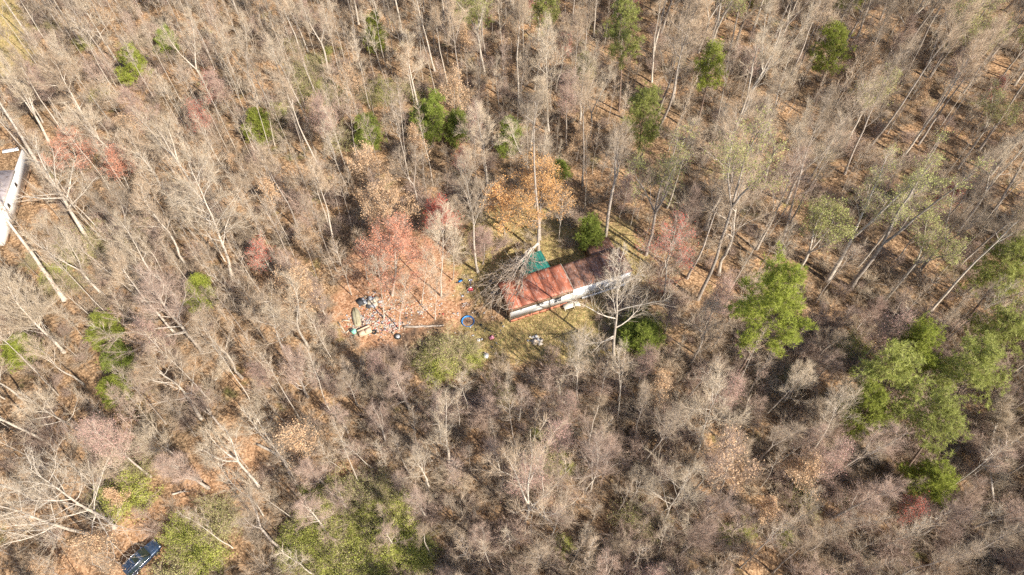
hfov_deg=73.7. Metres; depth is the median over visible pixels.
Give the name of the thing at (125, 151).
sapling
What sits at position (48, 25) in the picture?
green shrub
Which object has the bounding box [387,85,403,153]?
sapling
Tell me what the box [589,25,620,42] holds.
bare shrub
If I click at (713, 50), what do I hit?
bare shrub
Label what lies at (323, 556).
green shrub
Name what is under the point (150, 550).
blue car
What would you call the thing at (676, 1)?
bare tree
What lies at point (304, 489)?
green shrub
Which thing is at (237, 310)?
bare shrub
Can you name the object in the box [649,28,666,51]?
bare shrub
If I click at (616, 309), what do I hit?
bare tree
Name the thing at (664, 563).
sapling
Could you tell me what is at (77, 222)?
bare tree
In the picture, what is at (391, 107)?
sapling
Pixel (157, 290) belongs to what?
bare tree
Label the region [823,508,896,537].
sapling
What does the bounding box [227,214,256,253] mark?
bare tree
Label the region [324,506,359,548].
green shrub
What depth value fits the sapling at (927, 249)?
106.63 m
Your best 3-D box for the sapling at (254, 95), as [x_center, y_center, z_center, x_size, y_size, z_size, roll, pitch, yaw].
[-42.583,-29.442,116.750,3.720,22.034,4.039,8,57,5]
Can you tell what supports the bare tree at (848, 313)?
on the ground at (184, 442)
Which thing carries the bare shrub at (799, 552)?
on the ground at (184, 442)
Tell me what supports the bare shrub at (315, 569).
on the ground at (184, 442)
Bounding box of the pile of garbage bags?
[356,296,382,308]
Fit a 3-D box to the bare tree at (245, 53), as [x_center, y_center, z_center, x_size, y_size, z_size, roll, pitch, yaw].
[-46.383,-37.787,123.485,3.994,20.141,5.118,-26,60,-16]
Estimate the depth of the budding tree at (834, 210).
98.22 m
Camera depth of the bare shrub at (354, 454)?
93.30 m
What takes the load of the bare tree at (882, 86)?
on the ground at (184, 442)
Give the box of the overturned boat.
[352,307,360,326]
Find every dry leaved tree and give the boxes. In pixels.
[0,431,24,456]
[6,118,50,149]
[25,558,64,574]
[46,54,83,98]
[59,520,125,574]
[98,187,120,211]
[99,486,131,508]
[107,112,156,155]
[122,320,150,352]
[126,169,166,219]
[171,377,196,397]
[224,153,249,181]
[225,49,240,75]
[255,176,282,214]
[264,261,326,325]
[265,408,321,480]
[292,221,326,255]
[299,95,335,145]
[329,60,369,109]
[347,136,400,186]
[354,173,423,243]
[395,46,414,82]
[406,121,428,151]
[406,131,431,171]
[437,62,476,114]
[456,20,472,56]
[493,12,528,59]
[561,118,603,161]
[637,368,675,419]
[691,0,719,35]
[699,420,770,498]
[710,0,748,20]
[754,493,782,525]
[773,445,831,504]
[833,42,884,97]
[860,95,877,129]
[906,76,932,113]
[946,20,983,54]
[993,99,1023,143]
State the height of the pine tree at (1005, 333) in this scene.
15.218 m
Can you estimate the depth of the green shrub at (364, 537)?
86.47 m
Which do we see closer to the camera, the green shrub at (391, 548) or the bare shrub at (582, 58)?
the green shrub at (391, 548)
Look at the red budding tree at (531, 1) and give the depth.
143.38 m
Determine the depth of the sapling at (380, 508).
85.27 m
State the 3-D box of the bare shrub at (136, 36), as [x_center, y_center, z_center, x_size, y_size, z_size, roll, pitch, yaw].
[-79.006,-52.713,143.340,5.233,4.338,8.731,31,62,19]
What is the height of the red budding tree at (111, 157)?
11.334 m
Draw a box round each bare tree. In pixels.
[0,22,39,80]
[0,50,43,122]
[0,68,49,142]
[0,90,34,162]
[0,102,56,192]
[0,126,103,236]
[0,209,66,301]
[0,265,65,353]
[0,349,32,402]
[0,405,49,446]
[0,429,151,573]
[0,468,89,568]
[0,484,29,494]
[4,44,66,135]
[6,4,34,43]
[6,377,91,442]
[16,221,100,292]
[16,333,84,384]
[21,467,73,515]
[28,48,96,138]
[42,25,109,119]
[51,0,82,45]
[53,99,122,161]
[60,0,112,72]
[64,0,115,59]
[76,0,105,25]
[82,179,150,259]
[88,444,131,487]
[89,259,212,365]
[102,207,176,296]
[104,245,176,333]
[111,122,170,201]
[123,413,180,464]
[125,343,226,426]
[127,104,203,205]
[127,176,185,264]
[149,136,173,171]
[149,446,210,489]
[153,138,266,279]
[154,4,211,101]
[173,0,212,59]
[179,384,223,427]
[183,306,243,378]
[213,351,241,380]
[219,8,260,105]
[226,173,260,236]
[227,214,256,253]
[227,480,279,547]
[232,398,284,447]
[234,273,307,369]
[235,29,270,109]
[248,138,298,228]
[258,269,311,347]
[262,38,308,124]
[271,70,316,163]
[272,247,307,277]
[273,0,308,52]
[274,0,306,72]
[275,343,319,398]
[287,455,333,495]
[287,491,341,547]
[289,39,317,96]
[293,0,336,73]
[304,150,336,249]
[308,290,332,321]
[321,234,359,294]
[322,400,349,433]
[322,480,351,515]
[333,368,368,406]
[345,227,380,279]
[347,0,355,50]
[364,249,396,318]
[364,371,392,405]
[364,398,387,443]
[368,519,414,553]
[370,270,422,329]
[373,0,412,50]
[380,361,435,416]
[388,142,425,216]
[393,25,428,104]
[395,0,404,41]
[399,42,420,107]
[400,481,429,522]
[404,242,441,305]
[409,0,435,71]
[415,521,430,553]
[417,199,467,296]
[418,271,451,319]
[418,387,462,432]
[424,386,460,463]
[427,2,448,85]
[433,562,463,574]
[435,0,472,106]
[440,228,464,280]
[442,193,468,229]
[444,147,500,273]
[451,98,507,186]
[459,503,489,556]
[461,137,497,211]
[465,521,491,547]
[466,412,597,543]
[476,395,500,422]
[479,0,499,57]
[482,435,504,471]
[496,561,523,574]
[498,115,556,206]
[506,0,529,107]
[510,0,534,66]
[510,382,536,419]
[513,34,537,119]
[513,73,551,149]
[513,533,573,574]
[517,90,555,251]
[518,25,560,90]
[528,14,571,131]
[543,185,579,238]
[543,503,572,537]
[547,18,584,90]
[548,458,571,491]
[551,37,608,124]
[552,321,598,400]
[559,6,589,105]
[560,240,684,360]
[565,63,599,186]
[565,405,634,506]
[575,0,600,52]
[577,58,617,143]
[585,393,607,440]
[590,544,621,574]
[593,0,596,36]
[593,115,638,237]
[595,432,624,465]
[600,529,636,559]
[603,493,677,558]
[611,462,667,506]
[620,269,646,321]
[633,377,655,433]
[639,442,723,538]
[642,401,690,462]
[646,0,667,82]
[650,18,697,111]
[652,1,665,52]
[653,298,680,335]
[656,0,725,134]
[657,389,706,440]
[660,0,684,32]
[665,181,706,250]
[666,113,708,208]
[669,0,692,72]
[669,0,706,102]
[678,358,753,454]
[679,520,717,565]
[682,290,736,365]
[686,164,749,279]
[692,82,776,230]
[693,449,731,489]
[697,0,726,52]
[698,151,782,276]
[699,485,740,526]
[706,97,775,201]
[707,0,737,66]
[710,565,738,574]
[714,1,718,25]
[714,410,745,443]
[721,428,756,469]
[724,7,797,150]
[729,502,757,533]
[735,0,769,42]
[741,392,766,426]
[742,70,785,161]
[743,0,819,110]
[750,2,762,32]
[754,0,782,81]
[755,93,814,178]
[755,138,820,249]
[756,420,806,464]
[762,38,806,137]
[765,0,820,63]
[765,360,818,415]
[771,520,825,573]
[777,418,830,460]
[778,79,843,251]
[783,0,840,92]
[783,357,818,402]
[784,110,852,203]
[788,0,797,21]
[788,112,853,227]
[791,0,827,73]
[793,389,836,426]
[803,299,830,336]
[804,508,868,553]
[806,348,847,398]
[806,380,863,447]
[807,63,885,182]
[809,325,852,362]
[810,0,833,52]
[818,303,863,341]
[831,472,905,530]
[833,0,896,65]
[841,419,915,469]
[843,37,915,174]
[855,0,870,39]
[856,176,932,267]
[858,0,906,60]
[859,0,898,83]
[867,0,989,148]
[869,474,914,509]
[875,33,924,115]
[879,13,921,69]
[886,0,966,56]
[887,285,915,320]
[898,534,989,574]
[903,0,962,77]
[903,23,996,156]
[908,0,968,42]
[911,5,942,56]
[917,7,1015,144]
[918,177,1001,271]
[918,491,978,542]
[926,290,974,342]
[927,0,1009,78]
[927,143,1008,241]
[928,196,1023,313]
[953,519,1023,563]
[956,127,1023,231]
[958,174,1023,266]
[962,0,1023,93]
[964,440,1016,489]
[971,498,1023,527]
[977,443,1010,511]
[983,389,1016,443]
[988,130,1023,175]
[989,18,1023,58]
[993,566,1023,574]
[994,158,1023,211]
[1006,463,1023,474]
[1013,53,1023,85]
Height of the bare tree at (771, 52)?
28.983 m
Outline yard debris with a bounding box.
[452,280,503,353]
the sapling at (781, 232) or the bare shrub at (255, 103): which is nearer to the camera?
the sapling at (781, 232)
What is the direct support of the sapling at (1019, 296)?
on the ground at (184, 442)
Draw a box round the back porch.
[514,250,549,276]
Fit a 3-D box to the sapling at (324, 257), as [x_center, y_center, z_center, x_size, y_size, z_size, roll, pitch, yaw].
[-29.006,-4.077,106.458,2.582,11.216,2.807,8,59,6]
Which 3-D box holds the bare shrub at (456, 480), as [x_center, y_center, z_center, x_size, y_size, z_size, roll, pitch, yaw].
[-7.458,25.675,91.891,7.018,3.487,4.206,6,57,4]
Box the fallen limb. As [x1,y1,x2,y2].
[464,238,552,320]
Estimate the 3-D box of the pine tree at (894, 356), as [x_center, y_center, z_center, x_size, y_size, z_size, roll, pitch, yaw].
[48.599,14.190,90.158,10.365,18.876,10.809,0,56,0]
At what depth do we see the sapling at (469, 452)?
87.26 m
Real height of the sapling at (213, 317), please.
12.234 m
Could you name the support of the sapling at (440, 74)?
on the ground at (184, 442)
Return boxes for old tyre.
[394,333,400,339]
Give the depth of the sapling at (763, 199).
113.72 m
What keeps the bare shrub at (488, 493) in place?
on the ground at (184, 442)
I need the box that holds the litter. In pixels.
[341,280,463,342]
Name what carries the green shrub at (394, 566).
on the ground at (184, 442)
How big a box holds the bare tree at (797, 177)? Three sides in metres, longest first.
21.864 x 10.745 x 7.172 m
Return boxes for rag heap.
[527,335,542,345]
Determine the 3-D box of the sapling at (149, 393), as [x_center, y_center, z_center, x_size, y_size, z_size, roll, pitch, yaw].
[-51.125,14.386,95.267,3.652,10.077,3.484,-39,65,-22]
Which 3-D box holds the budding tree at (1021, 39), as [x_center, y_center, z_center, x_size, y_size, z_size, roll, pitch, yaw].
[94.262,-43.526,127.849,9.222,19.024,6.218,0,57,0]
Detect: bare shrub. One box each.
[0,346,35,378]
[1,291,65,332]
[4,94,38,117]
[8,408,74,472]
[11,68,48,83]
[21,7,38,23]
[27,0,64,25]
[28,206,52,235]
[33,398,55,423]
[39,18,80,37]
[39,62,89,92]
[63,291,108,329]
[66,339,94,371]
[67,83,117,119]
[70,448,108,482]
[72,26,107,44]
[73,408,119,454]
[74,264,103,293]
[78,50,118,84]
[88,244,146,278]
[90,464,134,499]
[94,128,130,148]
[114,35,145,50]
[114,172,151,216]
[116,1,141,21]
[119,224,175,261]
[121,143,162,190]
[122,20,150,46]
[123,220,151,240]
[126,66,151,96]
[129,137,177,161]
[130,258,200,307]
[131,254,163,292]
[133,33,155,62]
[142,374,188,420]
[146,74,175,100]
[147,13,168,23]
[149,40,186,66]
[149,108,179,131]
[155,123,178,140]
[163,255,213,306]
[168,402,220,438]
[171,145,199,162]
[182,125,202,141]
[184,152,214,169]
[194,118,236,145]
[197,367,219,402]
[209,276,251,316]
[212,102,230,119]
[213,141,249,187]
[222,17,235,34]
[224,282,265,323]
[224,469,280,501]
[229,104,258,137]
[230,77,254,93]
[235,541,288,574]
[240,380,269,403]
[241,516,275,549]
[244,86,263,109]
[244,245,293,274]
[245,347,283,389]
[247,43,276,62]
[248,205,270,223]
[258,21,286,43]
[262,74,300,103]
[262,435,328,490]
[263,256,306,283]
[272,185,319,216]
[272,407,331,464]
[276,115,314,147]
[281,161,312,192]
[282,309,305,342]
[288,348,324,375]
[290,14,314,26]
[291,558,351,574]
[299,306,344,335]
[300,22,338,52]
[304,367,339,393]
[312,17,332,35]
[317,145,338,159]
[318,81,356,106]
[320,187,350,207]
[321,483,375,539]
[323,94,351,121]
[334,527,390,566]
[337,435,375,463]
[339,351,384,399]
[344,457,380,484]
[349,138,380,167]
[354,170,392,187]
[356,403,392,426]
[357,354,407,413]
[358,205,375,230]
[363,491,393,527]
[371,436,411,472]
[392,134,430,159]
[396,430,462,484]
[401,164,442,196]
[408,531,442,567]
[408,553,439,574]
[409,213,449,243]
[417,505,447,534]
[424,11,443,33]
[432,466,477,493]
[436,486,490,548]
[437,347,475,396]
[443,385,474,416]
[444,25,494,58]
[451,25,470,52]
[451,189,487,222]
[454,388,509,434]
[457,52,491,76]
[458,532,502,571]
[474,481,504,516]
[476,363,506,410]
[485,511,542,554]
[486,354,522,389]
[491,553,534,574]
[494,104,512,127]
[500,473,536,516]
[504,165,529,200]
[522,131,544,150]
[527,358,580,393]
[529,430,572,482]
[529,498,587,554]
[533,404,591,439]
[546,98,568,120]
[557,543,612,574]
[559,477,595,517]
[561,346,624,395]
[565,85,596,104]
[567,516,602,547]
[583,398,625,443]
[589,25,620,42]
[597,511,654,573]
[599,168,644,203]
[602,344,649,394]
[606,294,637,317]
[615,451,653,481]
[620,384,671,431]
[629,546,667,574]
[630,41,667,64]
[632,256,667,291]
[639,344,682,373]
[640,553,706,574]
[641,441,684,493]
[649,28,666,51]
[649,400,690,456]
[650,396,670,421]
[651,438,714,491]
[655,115,675,147]
[658,288,683,317]
[659,7,683,23]
[670,185,714,218]
[670,488,705,521]
[670,505,742,561]
[671,379,720,430]
[678,71,694,85]
[686,172,709,198]
[695,49,727,81]
[695,72,733,107]
[699,38,730,51]
[702,463,725,492]
[704,556,737,574]
[706,1,730,20]
[706,72,752,98]
[708,128,732,141]
[714,383,754,409]
[715,482,751,520]
[716,517,772,567]
[717,360,740,386]
[725,312,742,334]
[731,56,770,85]
[731,334,763,376]
[731,454,770,489]
[732,271,765,321]
[734,390,787,437]
[736,244,757,274]
[752,434,785,471]
[759,372,795,400]
[763,405,819,460]
[769,149,802,188]
[770,224,818,264]
[773,356,803,378]
[774,523,817,566]
[782,544,831,574]
[783,120,799,132]
[785,283,815,318]
[786,442,843,488]
[788,330,848,373]
[792,497,828,536]
[793,230,820,246]
[795,320,828,338]
[798,400,843,442]
[798,541,845,574]
[800,427,854,459]
[806,109,845,144]
[812,188,843,212]
[814,387,848,419]
[823,10,854,27]
[825,473,888,531]
[830,81,853,109]
[832,129,873,163]
[834,314,880,343]
[834,332,867,360]
[835,396,887,435]
[837,95,875,120]
[839,450,871,481]
[843,361,887,382]
[845,527,880,569]
[849,40,868,57]
[849,475,911,528]
[850,192,878,212]
[857,140,889,170]
[857,243,889,273]
[858,287,889,302]
[859,99,906,132]
[863,260,917,293]
[865,206,887,227]
[866,32,889,45]
[874,39,891,61]
[874,414,909,455]
[878,148,899,167]
[884,374,907,398]
[889,2,928,27]
[890,473,926,506]
[897,412,947,464]
[898,489,974,545]
[899,298,953,345]
[902,397,929,425]
[903,519,938,552]
[908,257,957,306]
[909,44,942,64]
[911,542,969,574]
[921,198,970,232]
[924,94,945,114]
[925,6,960,21]
[925,440,986,502]
[929,329,955,353]
[934,263,994,308]
[937,107,962,120]
[944,427,1007,472]
[945,371,978,399]
[945,490,988,531]
[948,172,1000,208]
[957,526,1012,574]
[958,203,982,226]
[958,454,982,489]
[961,104,985,124]
[967,403,1020,443]
[976,74,994,88]
[976,282,1017,309]
[980,448,1022,500]
[983,493,1023,536]
[984,376,1023,412]
[985,541,1023,574]
[989,30,1023,53]
[989,208,1023,236]
[990,394,1023,439]
[998,341,1023,374]
[1001,165,1023,191]
[1002,358,1023,388]
[1004,484,1023,507]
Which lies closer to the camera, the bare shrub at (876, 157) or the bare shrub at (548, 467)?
the bare shrub at (548, 467)
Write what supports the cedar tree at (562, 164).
on the ground at (184, 442)
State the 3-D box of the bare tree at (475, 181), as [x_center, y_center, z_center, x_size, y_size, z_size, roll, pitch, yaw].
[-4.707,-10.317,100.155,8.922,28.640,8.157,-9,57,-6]
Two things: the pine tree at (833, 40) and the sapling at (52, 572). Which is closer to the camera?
the sapling at (52, 572)
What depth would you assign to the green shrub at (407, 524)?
87.36 m
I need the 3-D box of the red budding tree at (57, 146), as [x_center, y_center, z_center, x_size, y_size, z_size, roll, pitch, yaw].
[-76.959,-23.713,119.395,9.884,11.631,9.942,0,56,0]
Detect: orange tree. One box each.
[480,168,527,236]
[501,146,579,240]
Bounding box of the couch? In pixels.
[357,325,371,336]
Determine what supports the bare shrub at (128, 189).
on the ground at (184, 442)
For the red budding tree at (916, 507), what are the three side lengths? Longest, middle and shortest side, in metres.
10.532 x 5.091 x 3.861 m
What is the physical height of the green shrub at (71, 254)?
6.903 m
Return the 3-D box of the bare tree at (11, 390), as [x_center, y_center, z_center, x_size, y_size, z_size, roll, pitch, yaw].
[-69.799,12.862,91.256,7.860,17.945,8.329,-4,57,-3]
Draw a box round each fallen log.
[256,443,308,495]
[404,324,443,327]
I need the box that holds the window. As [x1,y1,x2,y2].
[554,297,561,302]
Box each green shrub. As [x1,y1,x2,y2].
[0,2,14,13]
[16,252,43,273]
[34,267,72,305]
[38,259,71,283]
[38,267,58,284]
[40,17,60,33]
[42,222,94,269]
[54,269,98,296]
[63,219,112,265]
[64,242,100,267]
[70,35,92,50]
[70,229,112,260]
[80,42,91,51]
[80,485,103,508]
[86,88,100,105]
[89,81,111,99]
[90,468,149,524]
[96,467,165,529]
[105,451,141,480]
[110,448,161,480]
[112,467,152,494]
[126,480,155,506]
[130,215,152,236]
[140,540,208,574]
[154,507,199,554]
[154,513,193,558]
[156,521,208,574]
[164,551,195,573]
[166,536,233,574]
[168,492,245,565]
[173,546,211,574]
[177,522,220,556]
[181,542,229,574]
[186,487,237,534]
[187,535,225,574]
[190,489,241,526]
[214,508,246,538]
[267,102,295,121]
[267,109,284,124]
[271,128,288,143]
[271,539,306,573]
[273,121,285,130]
[275,520,297,556]
[276,524,334,574]
[277,508,310,540]
[277,511,330,558]
[277,524,322,574]
[281,34,305,54]
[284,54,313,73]
[286,74,324,107]
[288,68,321,98]
[290,62,333,90]
[290,536,323,564]
[294,41,306,55]
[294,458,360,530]
[294,486,341,541]
[295,61,310,74]
[297,89,316,107]
[297,482,315,497]
[300,498,346,543]
[304,545,340,574]
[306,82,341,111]
[306,508,371,564]
[307,57,323,72]
[307,484,353,511]
[308,49,330,63]
[308,521,382,574]
[309,526,352,574]
[310,505,344,530]
[311,550,339,574]
[312,77,334,95]
[312,473,349,505]
[315,521,346,559]
[316,53,330,65]
[317,531,352,572]
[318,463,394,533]
[319,505,356,546]
[319,517,347,554]
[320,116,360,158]
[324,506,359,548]
[325,45,334,56]
[327,561,374,574]
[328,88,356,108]
[329,548,355,574]
[332,510,370,543]
[332,513,367,549]
[336,519,370,561]
[337,535,388,574]
[338,525,374,551]
[339,539,379,574]
[341,474,363,502]
[341,540,398,574]
[343,526,396,574]
[348,514,388,560]
[348,541,400,574]
[351,495,384,526]
[354,82,375,103]
[357,514,377,526]
[358,463,402,514]
[358,521,410,574]
[359,481,390,515]
[359,495,382,518]
[361,90,383,107]
[361,528,387,558]
[363,519,380,541]
[365,547,399,574]
[366,541,400,563]
[367,509,420,561]
[369,74,395,92]
[369,490,399,521]
[371,558,400,574]
[372,83,392,106]
[373,543,407,574]
[374,78,418,107]
[376,479,396,495]
[382,483,412,521]
[384,518,406,540]
[384,554,404,574]
[387,488,423,516]
[388,505,412,532]
[391,542,415,573]
[392,521,424,559]
[396,535,439,574]
[397,529,442,574]
[401,519,422,555]
[406,553,436,574]
[408,339,449,383]
[409,333,459,369]
[409,523,433,544]
[410,88,426,103]
[411,346,448,387]
[414,338,440,353]
[415,349,460,393]
[416,535,438,564]
[421,319,475,379]
[422,329,470,362]
[430,368,448,383]
[437,334,454,359]
[452,334,479,362]
[455,344,485,373]
[456,336,484,372]
[458,349,484,374]
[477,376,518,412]
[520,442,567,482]
[526,428,543,446]
[541,438,569,461]
[549,531,576,562]
[550,458,575,475]
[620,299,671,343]
[628,347,638,356]
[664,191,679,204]
[712,521,743,553]
[737,515,758,544]
[774,521,799,551]
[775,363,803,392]
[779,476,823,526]
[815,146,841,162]
[826,335,863,370]
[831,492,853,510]
[833,327,873,360]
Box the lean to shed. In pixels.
[584,237,614,256]
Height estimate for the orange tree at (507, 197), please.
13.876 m
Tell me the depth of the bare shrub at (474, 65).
138.51 m
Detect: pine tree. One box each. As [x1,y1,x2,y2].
[415,88,453,152]
[455,0,493,41]
[526,0,562,55]
[603,0,644,111]
[620,80,667,171]
[689,37,729,124]
[724,241,818,375]
[806,16,857,105]
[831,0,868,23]
[835,378,903,445]
[836,337,934,434]
[884,311,957,400]
[905,380,973,471]
[926,329,1017,421]
[956,232,1023,318]
[962,300,1023,369]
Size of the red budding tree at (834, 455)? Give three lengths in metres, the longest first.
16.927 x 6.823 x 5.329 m
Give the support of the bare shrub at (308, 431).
on the ground at (184, 442)
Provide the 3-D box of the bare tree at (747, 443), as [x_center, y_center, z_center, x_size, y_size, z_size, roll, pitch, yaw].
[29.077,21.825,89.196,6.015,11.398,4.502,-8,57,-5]
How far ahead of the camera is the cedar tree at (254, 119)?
124.20 m
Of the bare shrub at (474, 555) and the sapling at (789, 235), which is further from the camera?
the sapling at (789, 235)
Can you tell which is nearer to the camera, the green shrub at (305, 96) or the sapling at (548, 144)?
the sapling at (548, 144)
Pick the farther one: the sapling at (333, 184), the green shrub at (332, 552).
the sapling at (333, 184)
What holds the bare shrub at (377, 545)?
on the ground at (184, 442)
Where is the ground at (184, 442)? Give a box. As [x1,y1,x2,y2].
[0,0,1023,574]
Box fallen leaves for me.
[0,0,1023,574]
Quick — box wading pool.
[462,315,473,326]
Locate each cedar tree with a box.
[0,332,45,374]
[80,308,128,353]
[93,373,137,409]
[95,337,135,377]
[114,42,153,86]
[152,21,179,57]
[181,271,217,312]
[240,107,276,146]
[351,108,387,152]
[360,9,388,54]
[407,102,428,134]
[441,106,469,148]
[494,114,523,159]
[548,156,572,185]
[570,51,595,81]
[573,212,605,253]
[615,318,643,351]
[622,317,666,358]
[893,453,962,510]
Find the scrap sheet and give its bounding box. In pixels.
[2,147,18,152]
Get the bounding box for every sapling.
[0,202,66,273]
[0,264,41,301]
[0,319,58,395]
[0,429,61,468]
[0,530,42,540]
[1,453,57,492]
[6,112,75,206]
[7,111,58,180]
[12,516,64,540]
[16,351,47,381]
[24,229,104,311]
[25,446,98,488]
[26,153,101,232]
[28,546,70,574]
[31,162,106,242]
[32,219,89,285]
[36,464,78,482]
[39,265,88,314]
[44,297,82,336]
[50,105,109,188]
[61,420,93,451]
[63,431,98,465]
[75,314,123,344]
[76,246,146,304]
[76,390,123,431]
[78,116,122,187]
[86,224,120,250]
[89,261,127,304]
[98,222,120,248]
[102,283,139,327]
[104,223,140,267]
[104,383,129,406]
[104,386,138,422]
[108,361,166,424]
[109,132,153,184]
[121,254,143,283]
[123,222,161,269]
[124,273,155,316]
[124,386,167,443]
[125,378,160,403]
[128,328,209,399]
[129,145,194,235]
[129,149,176,236]
[131,507,155,521]
[140,114,192,195]
[143,103,167,142]
[143,213,171,253]
[145,200,179,249]
[159,173,193,224]
[159,392,195,436]
[160,127,184,177]
[163,171,225,261]
[167,201,208,269]
[172,115,197,164]
[172,506,233,548]
[178,500,211,524]
[180,233,214,284]
[183,162,228,242]
[186,279,213,323]
[190,231,234,294]
[191,109,240,200]
[192,114,213,166]
[193,167,235,233]
[193,196,215,241]
[197,260,240,314]
[200,179,238,249]
[201,304,229,340]
[203,284,246,338]
[205,334,249,399]
[214,302,248,355]
[216,159,251,204]
[222,264,260,323]
[222,429,248,468]
[226,239,259,290]
[233,157,272,222]
[235,403,292,469]
[237,166,256,201]
[238,328,266,366]
[239,64,271,157]
[241,199,271,248]
[244,275,270,304]
[246,132,277,193]
[252,379,284,421]
[253,349,300,420]
[253,488,293,519]
[254,168,290,241]
[258,69,274,144]
[259,197,290,264]
[265,441,295,481]
[271,542,314,574]
[275,153,291,197]
[281,84,305,156]
[290,215,317,278]
[296,301,331,358]
[296,344,319,369]
[298,342,329,408]
[301,108,315,151]
[301,268,323,292]
[303,155,328,228]
[304,354,320,370]
[305,415,319,431]
[307,195,337,271]
[311,431,339,467]
[315,245,334,279]
[317,115,348,196]
[319,87,341,153]
[320,70,340,134]
[320,106,350,175]
[320,142,332,181]
[322,375,334,393]
[326,62,345,104]
[326,163,340,213]
[327,413,358,481]
[331,435,373,468]
[332,169,351,228]
[335,51,358,117]
[338,352,355,386]
[342,79,363,157]
[343,164,356,202]
[358,7,388,89]
[360,0,386,67]
[360,109,379,174]
[364,196,374,223]
[367,169,383,201]
[367,438,389,468]
[372,503,387,518]
[377,75,394,132]
[384,428,410,475]
[386,98,411,191]
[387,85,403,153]
[387,467,407,495]
[391,74,408,169]
[397,89,410,133]
[403,402,420,446]
[408,0,435,91]
[411,98,433,185]
[411,439,426,458]
[414,0,422,52]
[414,15,425,78]
[417,144,427,195]
[429,378,443,397]
[430,58,447,104]
[441,151,454,195]
[442,494,455,519]
[449,369,476,414]
[449,526,462,546]
[451,386,465,427]
[462,443,473,472]
[470,60,481,98]
[471,7,487,92]
[473,97,485,171]
[475,536,498,573]
[486,417,498,441]
[490,0,508,69]
[494,477,508,502]
[496,527,520,552]
[499,34,512,80]
[503,362,513,389]
[516,84,532,131]
[521,104,532,169]
[527,399,544,444]
[537,36,548,91]
[542,381,558,416]
[543,8,552,67]
[544,130,555,157]
[545,27,558,108]
[546,20,558,71]
[554,370,565,399]
[554,485,570,518]
[567,530,591,570]
[573,132,592,212]
[575,548,598,574]
[577,520,595,538]
[577,532,601,561]
[586,500,603,522]
[589,40,605,97]
[597,352,611,408]
[600,138,610,181]
[605,144,623,196]
[607,57,621,124]
[607,337,637,401]
[611,350,632,421]
[615,476,637,514]
[617,80,636,130]
[622,541,654,574]
[630,170,646,228]
[634,517,649,540]
[636,166,653,216]
[636,499,660,524]
[645,183,664,239]
[653,388,666,411]
[654,409,675,447]
[655,559,670,574]
[656,467,672,488]
[657,522,674,553]
[661,212,690,276]
[668,70,700,151]
[671,334,686,363]
[683,352,729,403]
[704,549,742,568]
[707,203,725,251]
[709,307,735,352]
[709,355,730,386]
[716,34,738,125]
[722,27,744,92]
[727,325,768,406]
[730,178,769,248]
[730,214,776,288]
[740,131,773,202]
[744,340,785,402]
[751,184,769,218]
[753,358,772,383]
[753,510,808,550]
[756,225,788,274]
[756,447,788,486]
[761,72,790,151]
[767,219,799,289]
[768,151,817,234]
[772,497,825,536]
[777,68,798,120]
[783,130,807,180]
[791,485,824,519]
[808,142,830,197]
[814,53,863,140]
[815,238,872,303]
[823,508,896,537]
[825,364,869,400]
[828,380,868,423]
[831,23,886,113]
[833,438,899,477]
[833,560,859,574]
[842,137,881,190]
[842,533,890,557]
[856,516,887,534]
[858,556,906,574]
[861,445,891,468]
[870,145,908,219]
[874,279,901,309]
[889,275,940,326]
[895,477,928,501]
[906,227,943,276]
[927,51,997,157]
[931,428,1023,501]
[938,276,1022,344]
[940,566,968,574]
[943,548,985,569]
[948,273,1007,334]
[953,500,1007,531]
[963,476,990,498]
[966,285,1023,341]
[973,521,1021,556]
[985,172,1023,219]
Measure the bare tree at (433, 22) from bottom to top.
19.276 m
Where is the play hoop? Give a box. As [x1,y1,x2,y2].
[468,279,472,291]
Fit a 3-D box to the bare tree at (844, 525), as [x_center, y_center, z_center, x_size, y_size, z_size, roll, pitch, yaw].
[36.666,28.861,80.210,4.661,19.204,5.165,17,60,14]
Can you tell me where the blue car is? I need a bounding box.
[121,539,161,574]
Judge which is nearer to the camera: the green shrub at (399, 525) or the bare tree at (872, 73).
the green shrub at (399, 525)
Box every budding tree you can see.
[18,56,68,125]
[40,124,107,179]
[71,420,130,472]
[72,409,151,477]
[98,142,138,192]
[116,84,159,136]
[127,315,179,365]
[184,97,212,148]
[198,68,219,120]
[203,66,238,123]
[242,236,277,274]
[244,359,278,398]
[293,0,316,32]
[306,85,341,164]
[353,211,437,296]
[354,0,359,24]
[362,348,390,389]
[419,192,463,237]
[445,0,449,35]
[448,0,494,75]
[450,143,468,184]
[456,100,485,158]
[461,224,503,264]
[497,445,559,511]
[527,0,536,24]
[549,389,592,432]
[552,31,573,70]
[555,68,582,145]
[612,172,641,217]
[619,121,699,255]
[622,561,666,574]
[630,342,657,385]
[632,204,701,299]
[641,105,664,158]
[696,103,791,300]
[699,0,749,81]
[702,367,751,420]
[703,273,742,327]
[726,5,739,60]
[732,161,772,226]
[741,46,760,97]
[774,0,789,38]
[792,193,861,267]
[811,433,857,491]
[817,118,851,163]
[824,141,931,282]
[843,63,903,151]
[847,126,995,289]
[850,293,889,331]
[856,302,918,361]
[884,199,974,300]
[892,491,930,528]
[894,205,943,259]
[918,0,1005,94]
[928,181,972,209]
[934,30,987,110]
[938,8,1017,99]
[957,76,1023,168]
[960,210,1023,294]
[977,29,1023,151]
[979,73,1013,117]
[988,25,1023,90]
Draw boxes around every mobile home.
[0,146,32,245]
[498,248,632,321]

